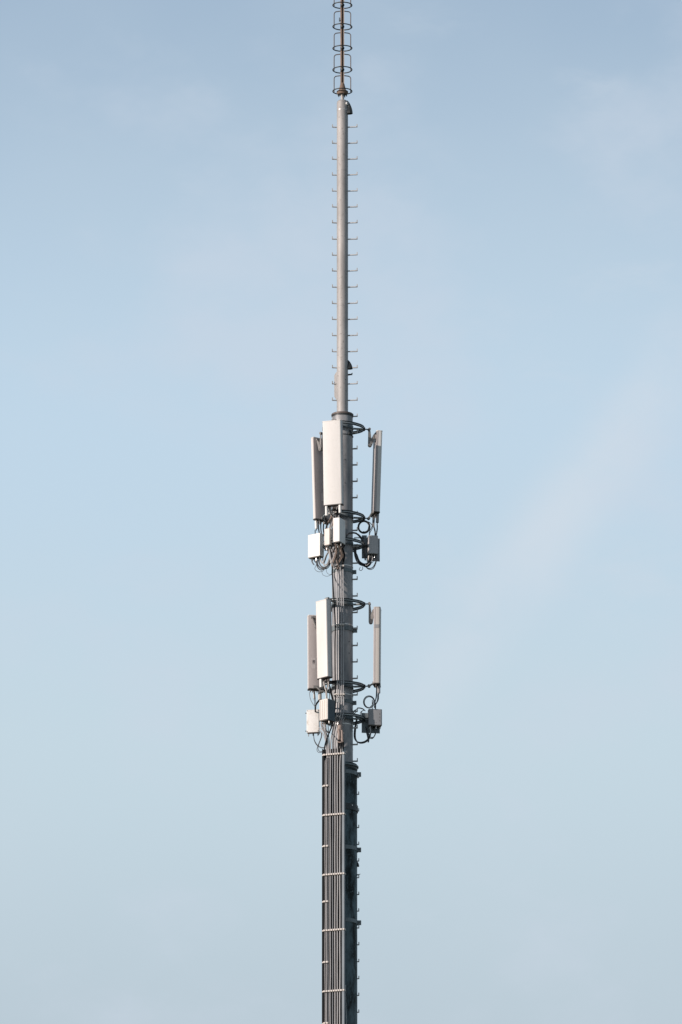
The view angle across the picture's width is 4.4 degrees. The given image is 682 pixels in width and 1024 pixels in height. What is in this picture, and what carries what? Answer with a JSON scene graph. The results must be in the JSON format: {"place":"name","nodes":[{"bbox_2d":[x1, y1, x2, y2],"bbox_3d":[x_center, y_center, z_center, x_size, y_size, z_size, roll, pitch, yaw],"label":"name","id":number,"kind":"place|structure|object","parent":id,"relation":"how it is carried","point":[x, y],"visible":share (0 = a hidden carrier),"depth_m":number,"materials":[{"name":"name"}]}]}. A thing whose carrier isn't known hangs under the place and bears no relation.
{"place":"outdoors","nodes":[
{"label":"outdoors","id":0,"kind":"place"},
{"bbox_2d":[0,0,681,1023],"label":"sky","id":1,"kind":"structure","parent":0,"point":[167,213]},
{"label":"ground","id":2,"kind":"structure","parent":0,"visible":0},
{"bbox_2d":[322,747,345,1023],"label":"cable ladder","id":3,"kind":"object","parent":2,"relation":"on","point":[342,874],"visible":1,"depth_m":154.22,"materials":[{"name":"metal"}]},
{"bbox_2d":[319,730,325,1022],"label":"feeder cable","id":4,"kind":"object","parent":3,"relation":"attached to","point":[325,876],"visible":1,"depth_m":154.30,"materials":[{"name":"grey rubber"}]},
{"bbox_2d":[326,728,326,1021],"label":"feeder cable","id":5,"kind":"object","parent":3,"relation":"attached to","point":[326,889],"visible":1,"depth_m":154.23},
{"bbox_2d":[328,725,329,1021],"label":"feeder cable","id":6,"kind":"object","parent":3,"relation":"attached to","point":[328,880],"visible":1,"depth_m":154.26,"materials":[{"name":"rubber"}]},
{"bbox_2d":[323,567,335,1021],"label":"feeder cable","id":7,"kind":"object","parent":3,"relation":"attached to","point":[324,779],"visible":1,"depth_m":154.82,"materials":[{"name":"grey rubber"}]},
{"bbox_2d":[334,561,341,1023],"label":"feeder cable","id":8,"kind":"object","parent":3,"relation":"attached to","point":[335,824],"visible":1,"depth_m":154.43,"materials":[{"name":"grey rubber"}]},
{"bbox_2d":[337,558,343,1023],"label":"feeder cable","id":9,"kind":"object","parent":3,"relation":"attached to","point":[337,798],"visible":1,"depth_m":154.60,"materials":[{"name":"grey rubber"}]},
{"bbox_2d":[337,720,343,748],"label":"cable splice","id":10,"kind":"object","parent":9,"relation":"attached to","point":[340,741],"visible":1,"depth_m":154.78,"materials":[{"name":"beige plastic"}]},
{"bbox_2d":[331,99,360,1023],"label":"telecom mast","id":11,"kind":"object","parent":2,"relation":"on","point":[341,384],"visible":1,"depth_m":155.95,"materials":[{"name":"metal"}]},
{"bbox_2d":[308,533,331,575],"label":"radio unit","id":12,"kind":"object","parent":11,"relation":"attached to","point":[315,549],"visible":1,"depth_m":156.53,"materials":[{"name":"white metal"}]},
{"bbox_2d":[329,555,337,1023],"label":"feeder cable","id":13,"kind":"object","parent":11,"relation":"attached to","point":[330,790],"visible":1,"depth_m":154.73,"materials":[{"name":"grey rubber"}]},
{"bbox_2d":[332,557,339,1023],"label":"feeder cable","id":14,"kind":"object","parent":11,"relation":"attached to","point":[332,791],"visible":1,"depth_m":154.72,"materials":[{"name":"rubber"}]},
{"bbox_2d":[331,517,344,569],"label":"radio unit","id":15,"kind":"object","parent":11,"relation":"attached to","point":[339,531],"visible":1,"depth_m":155.78,"materials":[{"name":"silver metal"}]},
{"bbox_2d":[332,0,351,98],"bbox_3d":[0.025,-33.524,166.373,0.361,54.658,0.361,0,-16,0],"label":"ring antenna","id":16,"kind":"object","parent":11,"relation":"attached to","point":[342,91],"visible":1,"depth_m":158.88,"materials":[{"name":"metal"}]},
{"bbox_2d":[339,716,345,1023],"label":"feeder cable","id":17,"kind":"object","parent":11,"relation":"attached to","point":[339,881],"visible":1,"depth_m":154.15,"materials":[{"name":"grey rubber"}]},
{"bbox_2d":[322,509,366,523],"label":"ring mount","id":18,"kind":"object","parent":11,"relation":"attached to","point":[348,513],"visible":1,"depth_m":156.26,"materials":[{"name":"metal"}]},
{"bbox_2d":[322,419,343,528],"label":"panel antenna","id":19,"kind":"object","parent":18,"relation":"attached to","point":[333,480],"visible":1,"depth_m":155.97,"materials":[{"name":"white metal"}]},
{"bbox_2d":[322,537,366,550],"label":"ring mount","id":20,"kind":"object","parent":11,"relation":"attached to","point":[348,540],"visible":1,"depth_m":156.15,"materials":[{"name":"metal"}]},
{"bbox_2d":[324,528,334,568],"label":"radio unit","id":21,"kind":"object","parent":20,"relation":"attached to","point":[328,534],"visible":1,"depth_m":155.95,"materials":[{"name":"silver metal"}]},
{"bbox_2d":[346,532,379,570],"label":"radio unit","id":22,"kind":"object","parent":20,"relation":"attached to","point":[371,551],"visible":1,"depth_m":156.26,"materials":[{"name":"silver metal"}]},
{"bbox_2d":[357,520,369,533],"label":"cable coil","id":23,"kind":"object","parent":22,"relation":"attached to","point":[364,532],"visible":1,"depth_m":156.42,"materials":[{"name":"black rubber"}]},
{"bbox_2d":[322,680,367,692],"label":"ring mount","id":24,"kind":"object","parent":11,"relation":"attached to","point":[350,685],"visible":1,"depth_m":155.38,"materials":[{"name":"metal"}]},
{"bbox_2d":[316,597,333,699],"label":"panel antenna","id":25,"kind":"object","parent":24,"relation":"attached to","point":[324,640],"visible":1,"depth_m":155.16,"materials":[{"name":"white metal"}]},
{"bbox_2d":[322,712,367,725],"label":"ring mount","id":26,"kind":"object","parent":11,"relation":"attached to","point":[349,716],"visible":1,"depth_m":155.20,"materials":[{"name":"metal"}]},
{"bbox_2d":[305,709,323,752],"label":"radio unit","id":27,"kind":"object","parent":26,"relation":"attached to","point":[313,722],"visible":1,"depth_m":155.66,"materials":[{"name":"silver metal"}]},
{"bbox_2d":[315,698,334,757],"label":"radio unit","id":28,"kind":"object","parent":26,"relation":"attached to","point":[327,710],"visible":1,"depth_m":154.86,"materials":[{"name":"silver metal"}]},
{"bbox_2d":[353,707,381,743],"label":"radio unit","id":29,"kind":"object","parent":26,"relation":"attached to","point":[372,723],"visible":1,"depth_m":155.31,"materials":[{"name":"silver metal"}]},
{"bbox_2d":[322,420,367,433],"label":"ring mount","id":30,"kind":"object","parent":11,"relation":"attached to","point":[348,424],"visible":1,"depth_m":156.73,"materials":[{"name":"metal"}]},
{"bbox_2d":[311,432,330,533],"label":"panel antenna","id":31,"kind":"object","parent":30,"relation":"attached to","point":[317,476],"visible":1,"depth_m":156.98,"materials":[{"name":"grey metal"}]},
{"bbox_2d":[367,428,381,535],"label":"panel antenna","id":32,"kind":"object","parent":30,"relation":"attached to","point":[375,440],"visible":1,"depth_m":156.66,"materials":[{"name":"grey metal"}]},
{"bbox_2d":[329,598,367,611],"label":"ring mount","id":33,"kind":"object","parent":11,"relation":"attached to","point":[348,601],"visible":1,"depth_m":155.79,"materials":[{"name":"metal"}]},
{"bbox_2d":[307,615,323,706],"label":"panel antenna","id":34,"kind":"object","parent":33,"relation":"attached to","point":[313,684],"visible":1,"depth_m":156.00,"materials":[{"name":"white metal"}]},
{"bbox_2d":[367,602,380,708],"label":"panel antenna","id":35,"kind":"object","parent":33,"relation":"attached to","point":[375,614],"visible":1,"depth_m":155.52,"materials":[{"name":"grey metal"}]},
{"bbox_2d":[363,695,374,707],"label":"cable coil","id":36,"kind":"object","parent":35,"relation":"attached to","point":[364,701],"visible":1,"depth_m":155.47,"materials":[{"name":"black rubber"}]}
]}

